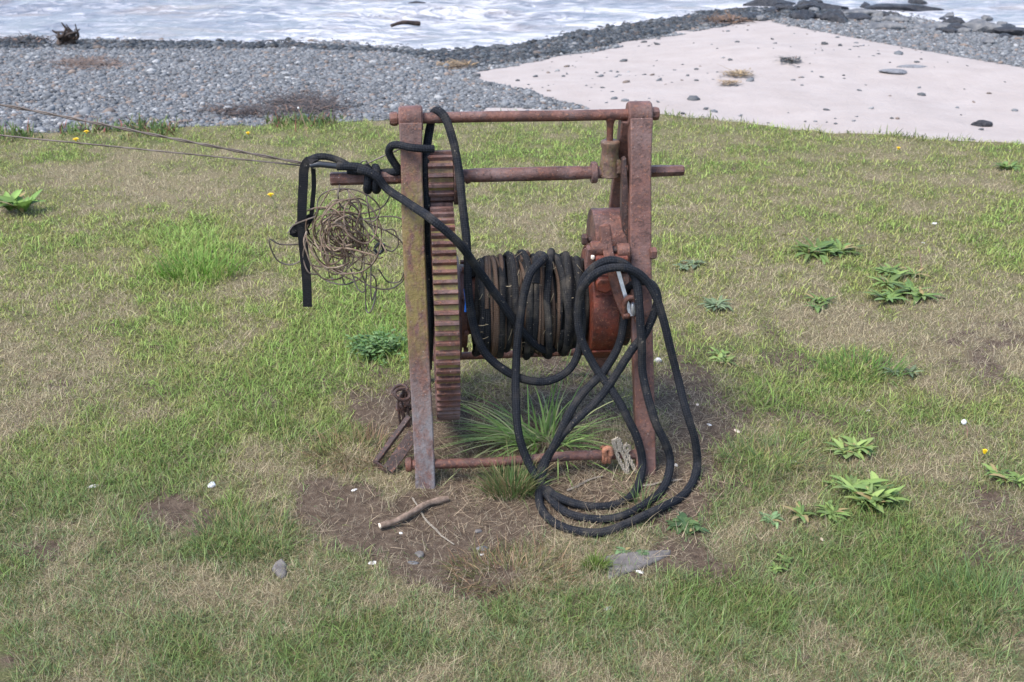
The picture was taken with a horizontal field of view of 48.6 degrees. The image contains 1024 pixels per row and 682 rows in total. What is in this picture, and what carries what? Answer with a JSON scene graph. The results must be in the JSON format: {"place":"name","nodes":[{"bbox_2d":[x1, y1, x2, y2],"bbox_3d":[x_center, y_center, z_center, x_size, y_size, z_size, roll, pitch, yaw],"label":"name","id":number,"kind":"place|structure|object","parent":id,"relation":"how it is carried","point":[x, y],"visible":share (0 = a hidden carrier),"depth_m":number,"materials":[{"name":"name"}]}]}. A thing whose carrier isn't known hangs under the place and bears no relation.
{"place":"outdoors","nodes":[
{"label":"outdoors","id":0,"kind":"place"},
{"bbox_2d":[0,113,1023,681],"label":"lawn ground","id":1,"kind":"structure","parent":0,"point":[318,490],"depth_m":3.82,"materials":[{"name":"plant"}]},
{"bbox_2d":[0,188,44,212],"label":"weed plant","id":2,"kind":"object","parent":1,"relation":"on","point":[12,201],"visible":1,"depth_m":5.68,"materials":[{"name":"green plant"}]},
{"bbox_2d":[142,232,263,282],"bbox_3d":[-1.343,-0.367,4.888,0.491,0.172,0.409,-12,27,-24],"label":"grass tuft","id":3,"kind":"object","parent":1,"relation":"on","point":[229,270],"visible":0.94,"depth_m":4.91,"materials":[{"name":"plant"}]},
{"bbox_2d":[208,482,215,487],"bbox_3d":[-0.881,0.422,3.332,0.024,0.020,0.027,0,24,0],"label":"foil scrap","id":4,"kind":"object","parent":1,"relation":"on","point":[213,484],"visible":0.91,"depth_m":3.32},
{"bbox_2d":[176,497,317,570],"bbox_3d":[-0.724,0.501,3.074,0.419,0.104,0.342,0,24,0],"label":"grass tuft","id":5,"kind":"object","parent":1,"relation":"on","point":[221,524],"visible":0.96,"depth_m":3.11,"materials":[{"name":"plant"}]},
{"bbox_2d":[272,559,286,578],"bbox_3d":[-0.602,0.606,2.954,0.040,0.044,0.075,-15,28,-30],"label":"stone","id":6,"kind":"object","parent":1,"relation":"on","point":[279,567],"visible":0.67,"depth_m":2.94,"materials":[{"name":"stone"}]},
{"bbox_2d":[288,413,412,481],"bbox_3d":[-0.496,0.311,3.466,0.409,0.122,0.378,17,30,33],"label":"grass tuft","id":7,"kind":"object","parent":1,"relation":"on","point":[353,435],"visible":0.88,"depth_m":3.52,"materials":[{"name":"plant"}]},
{"bbox_2d":[339,314,407,365],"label":"leafy plant","id":8,"kind":"object","parent":1,"relation":"on","point":[395,334],"visible":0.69,"depth_m":4.22,"materials":[{"name":"plant"}]},
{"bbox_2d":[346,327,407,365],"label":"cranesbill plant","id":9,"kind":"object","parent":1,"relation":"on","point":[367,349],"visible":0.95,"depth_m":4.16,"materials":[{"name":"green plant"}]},
{"bbox_2d":[372,415,413,473],"bbox_3d":[-0.346,0.315,3.412,0.129,0.140,0.086,-14,28,-28],"label":"bracket","id":10,"kind":"object","parent":1,"relation":"on","point":[398,455],"visible":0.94,"depth_m":3.41,"materials":[{"name":"metal"}]},
{"bbox_2d":[378,496,448,528],"bbox_3d":[-0.276,0.482,3.205,0.237,0.024,0.030,-20,31,-38],"label":"stick","id":11,"kind":"object","parent":1,"relation":"on","point":[417,509],"visible":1,"depth_m":3.20,"materials":[{"name":"wood"}]},
{"bbox_2d":[414,551,423,557],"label":"stone","id":12,"kind":"object","parent":1,"relation":"on","point":[420,553],"visible":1,"depth_m":3.02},
{"bbox_2d":[412,497,454,544],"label":"twig","id":13,"kind":"object","parent":1,"relation":"on","point":[429,523],"visible":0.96,"depth_m":3.16,"materials":[{"name":"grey wood"}]},
{"bbox_2d":[434,372,551,485],"bbox_3d":[-0.113,0.236,3.511,0.447,0.190,0.371,-13,27,-27],"label":"grass tuft","id":14,"kind":"object","parent":1,"relation":"on","point":[507,429],"visible":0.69,"depth_m":3.52,"materials":[{"name":"plant"}]},
{"bbox_2d":[330,101,684,488],"bbox_3d":[-0.008,-0.169,3.465,1.037,1.116,0.790,0,24,0],"label":"hand winch","id":15,"kind":"object","parent":1,"relation":"on","point":[620,226],"visible":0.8,"depth_m":3.28,"materials":[{"name":"metal"}]},
{"bbox_2d":[268,149,403,312],"bbox_3d":[-0.482,-0.314,3.326,0.391,0.521,0.253,11,26,22],"label":"wire tangle","id":16,"kind":"object","parent":15,"relation":"hanging from","point":[344,249],"visible":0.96,"depth_m":3.33,"materials":[{"name":"beige"}]},
{"bbox_2d":[290,141,434,306],"bbox_3d":[-0.427,-0.346,3.335,0.437,0.516,0.116,3,25,7],"label":"black strap","id":17,"kind":"object","parent":15,"relation":"attached to","point":[313,162],"visible":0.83,"depth_m":3.26,"materials":[{"name":"rubber"}]},
{"bbox_2d":[0,104,300,163],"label":"wire cable","id":18,"kind":"object","parent":17,"relation":"attached to","point":[156,135],"visible":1,"depth_m":3.18,"materials":[{"name":"metal"}]},
{"bbox_2d":[0,134,318,167],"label":"wire cable","id":19,"kind":"object","parent":17,"relation":"attached to","point":[150,150],"visible":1,"depth_m":3.20,"materials":[{"name":"metal"}]},
{"bbox_2d":[391,383,411,427],"bbox_3d":[-0.345,0.203,3.624,0.081,0.153,0.118,-4,25,-10],"label":"chain","id":20,"kind":"object","parent":15,"relation":"attached to","point":[403,404],"visible":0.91,"depth_m":3.59,"materials":[{"name":"metal"}]},
{"bbox_2d":[357,106,701,537],"bbox_3d":[0.058,-0.104,3.252,0.973,1.051,0.516,18,30,34],"label":"loose rope","id":21,"kind":"object","parent":15,"relation":"hanging from","point":[593,271],"visible":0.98,"depth_m":3.28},
{"bbox_2d":[471,248,589,359],"bbox_3d":[0.047,-0.115,3.491,0.376,0.362,0.344,0,24,0],"label":"wound rope","id":22,"kind":"object","parent":15,"relation":"on","point":[549,319],"visible":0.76,"depth_m":3.37,"materials":[{"name":"fabric"}]},
{"bbox_2d":[600,445,613,463],"bbox_3d":[0.281,0.333,3.371,0.038,0.071,0.062,0,24,0],"label":"orange rope knot","id":23,"kind":"object","parent":15,"relation":"attached to","point":[607,453],"visible":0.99,"depth_m":3.35,"materials":[{"name":"fabric"}]},
{"bbox_2d":[611,437,637,474],"bbox_3d":[0.335,0.343,3.361,0.085,0.129,0.025,0,24,0],"label":"frayed rope","id":24,"kind":"object","parent":15,"relation":"attached to","point":[620,446],"visible":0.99,"depth_m":3.36,"materials":[{"name":"fabric"}]},
{"bbox_2d":[432,530,584,604],"bbox_3d":[-0.001,0.569,2.942,0.428,0.097,0.336,0,24,0],"label":"grass tuft","id":25,"kind":"object","parent":1,"relation":"on","point":[487,555],"visible":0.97,"depth_m":2.97,"materials":[{"name":"plant"}]},
{"bbox_2d":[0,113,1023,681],"bbox_3d":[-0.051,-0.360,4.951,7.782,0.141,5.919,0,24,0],"label":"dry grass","id":26,"kind":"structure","parent":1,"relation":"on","point":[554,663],"depth_m":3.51,"materials":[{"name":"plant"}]},
{"bbox_2d":[0,108,1023,151],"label":"bank weeds","id":27,"kind":"object","parent":1,"relation":"on","point":[141,126],"visible":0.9,"depth_m":7.23,"materials":[{"name":"green plant"}]},
{"bbox_2d":[458,434,567,513],"bbox_3d":[0.013,0.363,3.285,0.319,0.182,0.308,18,30,34],"label":"grass tuft","id":28,"kind":"object","parent":1,"relation":"on","point":[502,480],"visible":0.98,"depth_m":3.30,"materials":[{"name":"plant"}]},
{"bbox_2d":[442,350,628,486],"bbox_3d":[0.122,0.195,3.514,0.728,0.264,0.681,-15,28,-30],"label":"grass tuft","id":29,"kind":"object","parent":1,"relation":"on","point":[548,423],"visible":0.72,"depth_m":3.55,"materials":[{"name":"plant"}]},
{"bbox_2d":[566,476,602,490],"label":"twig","id":30,"kind":"object","parent":1,"relation":"on","point":[578,485],"visible":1,"depth_m":3.33,"materials":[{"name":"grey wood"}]},
{"bbox_2d":[575,547,615,576],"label":"grass tuft","id":31,"kind":"object","parent":1,"relation":"on","point":[596,560],"visible":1,"depth_m":2.96,"materials":[{"name":"plant"}]},
{"bbox_2d":[215,348,1011,606],"bbox_3d":[0.323,0.304,3.493,2.827,0.128,1.572,0,24,0],"label":"dead straw","id":32,"kind":"object","parent":1,"relation":"on","point":[572,466],"visible":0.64,"depth_m":3.46,"materials":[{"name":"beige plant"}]},
{"bbox_2d":[615,547,649,555],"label":"weed plant","id":33,"kind":"object","parent":1,"relation":"on","point":[621,550],"visible":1,"depth_m":3.02,"materials":[{"name":"green plant"}]},
{"bbox_2d":[605,550,670,578],"bbox_3d":[0.320,0.588,3.003,0.216,0.038,0.085,-14,28,-28],"label":"stone slab","id":34,"kind":"object","parent":1,"relation":"on","point":[642,559],"depth_m":2.98,"materials":[{"name":"stone"}]},
{"bbox_2d":[609,473,671,512],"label":"grass tuft","id":35,"kind":"object","parent":1,"relation":"on","point":[639,496],"visible":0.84,"depth_m":3.24,"materials":[{"name":"plant"}]},
{"bbox_2d":[642,479,681,485],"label":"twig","id":36,"kind":"object","parent":1,"relation":"on","point":[655,483],"visible":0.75,"depth_m":3.32,"materials":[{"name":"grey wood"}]},
{"bbox_2d":[666,511,710,534],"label":"weed plant","id":37,"kind":"object","parent":1,"relation":"on","point":[683,519],"visible":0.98,"depth_m":3.12,"materials":[{"name":"green plant"}]},
{"bbox_2d":[672,260,706,269],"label":"weed plant","id":38,"kind":"object","parent":1,"relation":"on","point":[680,265],"visible":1,"depth_m":4.97,"materials":[{"name":"green plant"}]},
{"bbox_2d":[697,295,732,310],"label":"weed plant","id":39,"kind":"object","parent":1,"relation":"on","point":[712,302],"visible":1,"depth_m":4.54,"materials":[{"name":"green plant"}]},
{"bbox_2d":[707,347,738,367],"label":"weed plant","id":40,"kind":"object","parent":1,"relation":"on","point":[725,358],"visible":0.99,"depth_m":4.10,"materials":[{"name":"green plant"}]},
{"bbox_2d":[703,416,831,491],"bbox_3d":[0.775,0.323,3.433,0.402,0.113,0.351,-10,26,-20],"label":"grass tuft","id":41,"kind":"object","parent":1,"relation":"on","point":[770,444],"visible":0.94,"depth_m":3.45,"materials":[{"name":"plant"}]},
{"bbox_2d":[759,511,784,528],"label":"weed plant","id":42,"kind":"object","parent":1,"relation":"on","point":[772,520],"visible":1,"depth_m":3.15,"materials":[{"name":"green plant"}]},
{"bbox_2d":[766,553,793,574],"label":"weed plant","id":43,"kind":"object","parent":1,"relation":"on","point":[785,561],"visible":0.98,"depth_m":2.95,"materials":[{"name":"green plant"}]},
{"bbox_2d":[781,500,851,522],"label":"weed plant","id":44,"kind":"object","parent":1,"relation":"on","point":[799,508],"visible":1,"depth_m":3.17,"materials":[{"name":"green plant"}]},
{"bbox_2d":[802,293,836,312],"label":"weed plant","id":45,"kind":"object","parent":1,"relation":"on","point":[823,301],"visible":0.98,"depth_m":4.60,"materials":[{"name":"green plant"}]},
{"bbox_2d":[788,235,864,264],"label":"weed plant","id":46,"kind":"object","parent":1,"relation":"on","point":[817,248],"visible":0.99,"depth_m":5.14,"materials":[{"name":"green plant"}]},
{"bbox_2d":[823,478,834,485],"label":"weed plant","id":47,"kind":"object","parent":1,"relation":"on","point":[832,479],"visible":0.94,"depth_m":3.32,"materials":[{"name":"green plant"}]},
{"bbox_2d":[822,435,878,461],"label":"weed plant","id":48,"kind":"object","parent":1,"relation":"on","point":[865,445],"visible":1,"depth_m":3.50,"materials":[{"name":"green plant"}]},
{"bbox_2d":[804,340,928,386],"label":"grass tuft","id":49,"kind":"object","parent":1,"relation":"on","point":[865,359],"visible":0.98,"depth_m":4.02,"materials":[{"name":"plant"}]},
{"bbox_2d":[829,471,909,512],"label":"weed plant","id":50,"kind":"object","parent":1,"relation":"on","point":[874,481],"visible":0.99,"depth_m":3.23,"materials":[{"name":"green plant"}]},
{"bbox_2d":[882,365,921,378],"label":"weed plant","id":51,"kind":"object","parent":1,"relation":"on","point":[908,371],"visible":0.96,"depth_m":4.00,"materials":[{"name":"green plant"}]},
{"bbox_2d":[874,263,930,279],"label":"weed plant","id":52,"kind":"object","parent":1,"relation":"on","point":[885,270],"visible":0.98,"depth_m":4.88,"materials":[{"name":"green plant"}]},
{"bbox_2d":[862,274,948,305],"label":"weed plant","id":53,"kind":"object","parent":1,"relation":"on","point":[908,286],"visible":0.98,"depth_m":4.66,"materials":[{"name":"green plant"}]},
{"bbox_2d":[893,547,1023,651],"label":"grass tuft","id":54,"kind":"object","parent":1,"relation":"on","point":[985,585],"visible":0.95,"depth_m":2.85,"materials":[{"name":"plant"}]},
{"bbox_2d":[961,419,967,437],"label":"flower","id":55,"kind":"object","parent":1,"relation":"on","point":[963,421],"visible":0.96,"depth_m":3.58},
{"bbox_2d":[983,449,987,458],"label":"dandelion","id":56,"kind":"object","parent":1,"relation":"on","point":[985,451],"visible":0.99,"depth_m":3.46,"materials":[{"name":"yellow plant"}]},
{"bbox_2d":[982,463,1023,487],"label":"weed plant","id":57,"kind":"object","parent":1,"relation":"on","point":[1000,475],"visible":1,"depth_m":3.34,"materials":[{"name":"green plant"}]},
{"bbox_2d":[993,161,1022,171],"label":"weed plant","id":58,"kind":"object","parent":1,"relation":"on","point":[1013,165],"visible":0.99,"depth_m":6.38,"materials":[{"name":"green plant"}]},
{"bbox_2d":[0,0,1023,50],"bbox_3d":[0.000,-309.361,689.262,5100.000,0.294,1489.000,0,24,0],"label":"sea water","id":59,"kind":"structure","parent":0,"point":[449,24],"depth_m":16.41,"materials":[{"name":"liquid"}]},
{"bbox_2d":[390,20,420,26],"bbox_3d":[-1.460,-4.349,15.554,0.452,0.101,0.070,-16,29,-31],"label":"driftwood log","id":60,"kind":"object","parent":59,"relation":"on","point":[413,23],"visible":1,"depth_m":15.54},
{"bbox_2d":[10,7,1023,143],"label":"beach ground","id":61,"kind":"structure","parent":0,"point":[774,92],"depth_m":9.90,"materials":[{"name":"sand"}]},
{"bbox_2d":[0,30,88,45],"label":"seaweed heap","id":62,"kind":"object","parent":61,"relation":"on","point":[20,38],"visible":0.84,"depth_m":14.53,"materials":[{"name":"plant"}]},
{"bbox_2d":[52,22,79,44],"bbox_3d":[-5.586,-3.816,14.252,0.404,0.345,0.253,0,24,0],"label":"driftwood stump","id":63,"kind":"object","parent":61,"relation":"on","point":[70,36],"visible":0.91,"depth_m":14.21,"materials":[{"name":"wood"}]},
{"bbox_2d":[39,53,135,71],"bbox_3d":[-4.573,-2.957,12.051,1.198,0.183,2.068,-6,25,-14],"label":"seaweed heap","id":64,"kind":"object","parent":61,"relation":"on","point":[82,60],"visible":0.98,"depth_m":12.00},
{"bbox_2d":[187,102,281,117],"bbox_3d":[-2.106,-1.823,8.812,0.891,0.119,0.948,0,24,0],"label":"seaweed heap","id":65,"kind":"object","parent":61,"relation":"on","point":[247,110],"visible":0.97,"depth_m":8.71,"materials":[{"name":"plant"}]},
{"bbox_2d":[0,110,478,132],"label":"shingle","id":66,"kind":"object","parent":61,"relation":"on","point":[45,123],"visible":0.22,"depth_m":8.37,"materials":[{"name":"gravel"}]},
{"bbox_2d":[432,58,477,69],"bbox_3d":[-0.581,-2.961,12.048,0.612,0.144,0.981,0,24,0],"label":"seaweed heap","id":67,"kind":"object","parent":61,"relation":"on","point":[453,63],"visible":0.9,"depth_m":11.98,"materials":[{"name":"plant"}]},
{"bbox_2d":[0,7,927,68],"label":"wet shingle","id":68,"kind":"object","parent":61,"relation":"on","point":[580,39],"visible":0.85,"depth_m":14.01,"materials":[{"name":"gravel"}]},
{"bbox_2d":[695,10,756,23],"bbox_3d":[2.845,-4.370,15.312,1.252,0.166,1.287,-17,29,-33],"label":"seaweed heap","id":69,"kind":"object","parent":68,"relation":"on","point":[722,18],"visible":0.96,"depth_m":15.22,"materials":[{"name":"plant"}]},
{"bbox_2d":[0,14,1023,115],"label":"shingle","id":70,"kind":"object","parent":61,"relation":"on","point":[187,74],"visible":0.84,"depth_m":10.92,"materials":[{"name":"gravel"}]},
{"bbox_2d":[237,84,369,119],"bbox_3d":[-1.731,-1.907,9.081,1.331,0.193,2.269,0,24,0],"label":"seaweed heap","id":71,"kind":"object","parent":70,"relation":"on","point":[308,102],"visible":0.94,"depth_m":8.97,"materials":[{"name":"plant"}]},
{"bbox_2d":[716,79,743,84],"bbox_3d":[1.843,-2.207,9.662,0.268,0.042,0.328,0,24,0],"label":"seaweed heap","id":72,"kind":"object","parent":61,"relation":"on","point":[729,82],"visible":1,"depth_m":9.65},
{"bbox_2d":[719,67,760,76],"bbox_3d":[2.010,-2.435,10.124,0.462,0.113,0.488,0,24,0],"label":"seaweed heap","id":73,"kind":"object","parent":61,"relation":"on","point":[738,71],"visible":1,"depth_m":10.06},
{"bbox_2d":[745,12,758,15],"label":"rock","id":74,"kind":"object","parent":61,"relation":"on","point":[752,13],"visible":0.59,"depth_m":15.91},
{"bbox_2d":[756,15,767,20],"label":"rock","id":75,"kind":"object","parent":61,"relation":"on","point":[761,17],"visible":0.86,"depth_m":15.26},
{"bbox_2d":[515,23,1017,139],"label":"scattered pebbles","id":76,"kind":"object","parent":61,"relation":"on","point":[697,98],"visible":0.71,"depth_m":9.97,"materials":[{"name":"stone"}]},
{"bbox_2d":[742,0,795,6],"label":"rock","id":77,"kind":"object","parent":61,"relation":"on","point":[769,3],"visible":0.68,"depth_m":17.53,"materials":[{"name":"stone"}]},
{"bbox_2d":[765,7,778,11],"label":"rock","id":78,"kind":"object","parent":61,"relation":"on","point":[769,9],"visible":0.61,"depth_m":16.54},
{"bbox_2d":[773,4,796,10],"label":"rock","id":79,"kind":"object","parent":61,"relation":"on","point":[785,7],"visible":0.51,"depth_m":16.54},
{"bbox_2d":[774,55,806,63],"bbox_3d":[2.579,-2.639,10.633,0.342,0.072,0.573,9,26,19],"label":"seaweed heap","id":80,"kind":"object","parent":61,"relation":"on","point":[789,59],"visible":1,"depth_m":10.68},
{"bbox_2d":[789,10,815,19],"bbox_3d":[3.951,-4.381,15.359,0.403,0.202,0.306,0,24,0],"label":"rock","id":81,"kind":"object","parent":61,"relation":"on","point":[804,15],"visible":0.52,"depth_m":15.28,"materials":[{"name":"stone"}]},
{"bbox_2d":[794,0,817,6],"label":"rock","id":82,"kind":"object","parent":61,"relation":"on","point":[800,2],"visible":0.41,"depth_m":17.09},
{"bbox_2d":[797,4,820,9],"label":"rock","id":83,"kind":"object","parent":61,"relation":"on","point":[804,6],"visible":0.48,"depth_m":16.63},
{"bbox_2d":[806,2,848,8],"bbox_3d":[4.679,-4.985,17.009,0.759,0.176,0.375,0,24,0],"label":"rock","id":84,"kind":"object","parent":61,"relation":"on","point":[824,5],"visible":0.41,"depth_m":16.92,"materials":[{"name":"stone"}]},
{"bbox_2d":[818,10,847,20],"bbox_3d":[4.351,-4.374,15.331,0.412,0.209,0.211,12,27,25],"label":"rock","id":85,"kind":"object","parent":61,"relation":"on","point":[823,16],"visible":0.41,"depth_m":15.31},
{"bbox_2d":[826,13,847,22],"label":"rock","id":86,"kind":"object","parent":61,"relation":"on","point":[836,17],"visible":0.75,"depth_m":15.03,"materials":[{"name":"stone"}]},
{"bbox_2d":[846,13,871,19],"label":"rock","id":87,"kind":"object","parent":61,"relation":"on","point":[859,16],"visible":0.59,"depth_m":15.47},
{"bbox_2d":[843,8,878,15],"bbox_3d":[5.003,-4.679,16.226,0.622,0.160,0.309,0,24,0],"label":"rock","id":88,"kind":"object","parent":61,"relation":"on","point":[869,12],"visible":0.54,"depth_m":16.13,"materials":[{"name":"stone"}]},
{"bbox_2d":[859,2,869,7],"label":"rock","id":89,"kind":"object","parent":61,"relation":"on","point":[863,4],"visible":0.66,"depth_m":17.35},
{"bbox_2d":[870,16,881,21],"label":"rock","id":90,"kind":"object","parent":61,"relation":"on","point":[875,19],"visible":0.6,"depth_m":15.21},
{"bbox_2d":[871,11,882,16],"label":"rock","id":91,"kind":"object","parent":61,"relation":"on","point":[878,13],"visible":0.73,"depth_m":16.07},
{"bbox_2d":[866,21,905,29],"bbox_3d":[4.775,-4.028,14.521,0.538,0.132,0.275,-10,26,-21],"label":"rock","id":92,"kind":"object","parent":61,"relation":"on","point":[887,25],"visible":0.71,"depth_m":14.45,"materials":[{"name":"stone"}]},
{"bbox_2d":[878,69,906,73],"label":"stone","id":93,"kind":"object","parent":61,"relation":"on","point":[895,71],"visible":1,"depth_m":10.18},
{"bbox_2d":[882,15,906,22],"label":"rock","id":94,"kind":"object","parent":61,"relation":"on","point":[893,18],"visible":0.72,"depth_m":15.41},
{"bbox_2d":[864,3,943,10],"bbox_3d":[5.919,-5.006,17.105,1.237,0.162,0.371,0,24,0],"label":"rock","id":95,"kind":"object","parent":61,"relation":"on","point":[900,7],"visible":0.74,"depth_m":16.98,"materials":[{"name":"stone"}]},
{"bbox_2d":[897,65,927,67],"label":"stone","id":96,"kind":"object","parent":61,"relation":"on","point":[911,66],"visible":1,"depth_m":10.48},
{"bbox_2d":[908,0,927,3],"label":"rock","id":97,"kind":"object","parent":61,"relation":"on","point":[917,1],"visible":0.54,"depth_m":17.61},
{"bbox_2d":[914,22,949,28],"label":"rock","id":98,"kind":"object","parent":61,"relation":"on","point":[935,25],"visible":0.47,"depth_m":14.99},
{"bbox_2d":[934,27,949,32],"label":"rock","id":99,"kind":"object","parent":61,"relation":"on","point":[945,30],"visible":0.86,"depth_m":14.46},
{"bbox_2d":[942,12,953,17],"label":"rock","id":100,"kind":"object","parent":61,"relation":"on","point":[949,15],"visible":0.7,"depth_m":16.45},
{"bbox_2d":[940,27,957,32],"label":"rock","id":101,"kind":"object","parent":61,"relation":"on","point":[953,30],"visible":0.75,"depth_m":14.44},
{"bbox_2d":[942,17,964,23],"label":"rock","id":102,"kind":"object","parent":61,"relation":"on","point":[955,20],"visible":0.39,"depth_m":15.46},
{"bbox_2d":[947,23,968,28],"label":"rock","id":103,"kind":"object","parent":61,"relation":"on","point":[956,25],"visible":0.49,"depth_m":14.75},
{"bbox_2d":[957,27,971,32],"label":"rock","id":104,"kind":"object","parent":61,"relation":"on","point":[961,29],"visible":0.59,"depth_m":14.64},
{"bbox_2d":[971,120,992,126],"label":"stone","id":105,"kind":"object","parent":61,"relation":"on","point":[982,123],"visible":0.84,"depth_m":8.24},
{"bbox_2d":[963,18,1002,32],"bbox_3d":[6.278,-4.161,15.065,0.626,0.223,0.358,0,24,0],"label":"rock","id":106,"kind":"object","parent":61,"relation":"on","point":[980,25],"visible":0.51,"depth_m":14.96,"materials":[{"name":"stone"}]},
{"bbox_2d":[981,15,992,20],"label":"rock","id":107,"kind":"object","parent":61,"relation":"on","point":[987,17],"visible":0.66,"depth_m":16.18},
{"bbox_2d":[980,36,997,43],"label":"rock","id":108,"kind":"object","parent":61,"relation":"on","point":[987,39],"visible":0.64,"depth_m":13.46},
{"bbox_2d":[996,21,1007,24],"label":"rock","id":109,"kind":"object","parent":61,"relation":"on","point":[1000,22],"visible":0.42,"depth_m":15.70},
{"bbox_2d":[999,33,1012,37],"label":"rock","id":110,"kind":"object","parent":61,"relation":"on","point":[1002,35],"visible":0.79,"depth_m":14.23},
{"bbox_2d":[990,26,1023,35],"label":"rock","id":111,"kind":"object","parent":61,"relation":"on","point":[1012,31],"visible":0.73,"depth_m":14.69,"materials":[{"name":"stone"}]}
]}

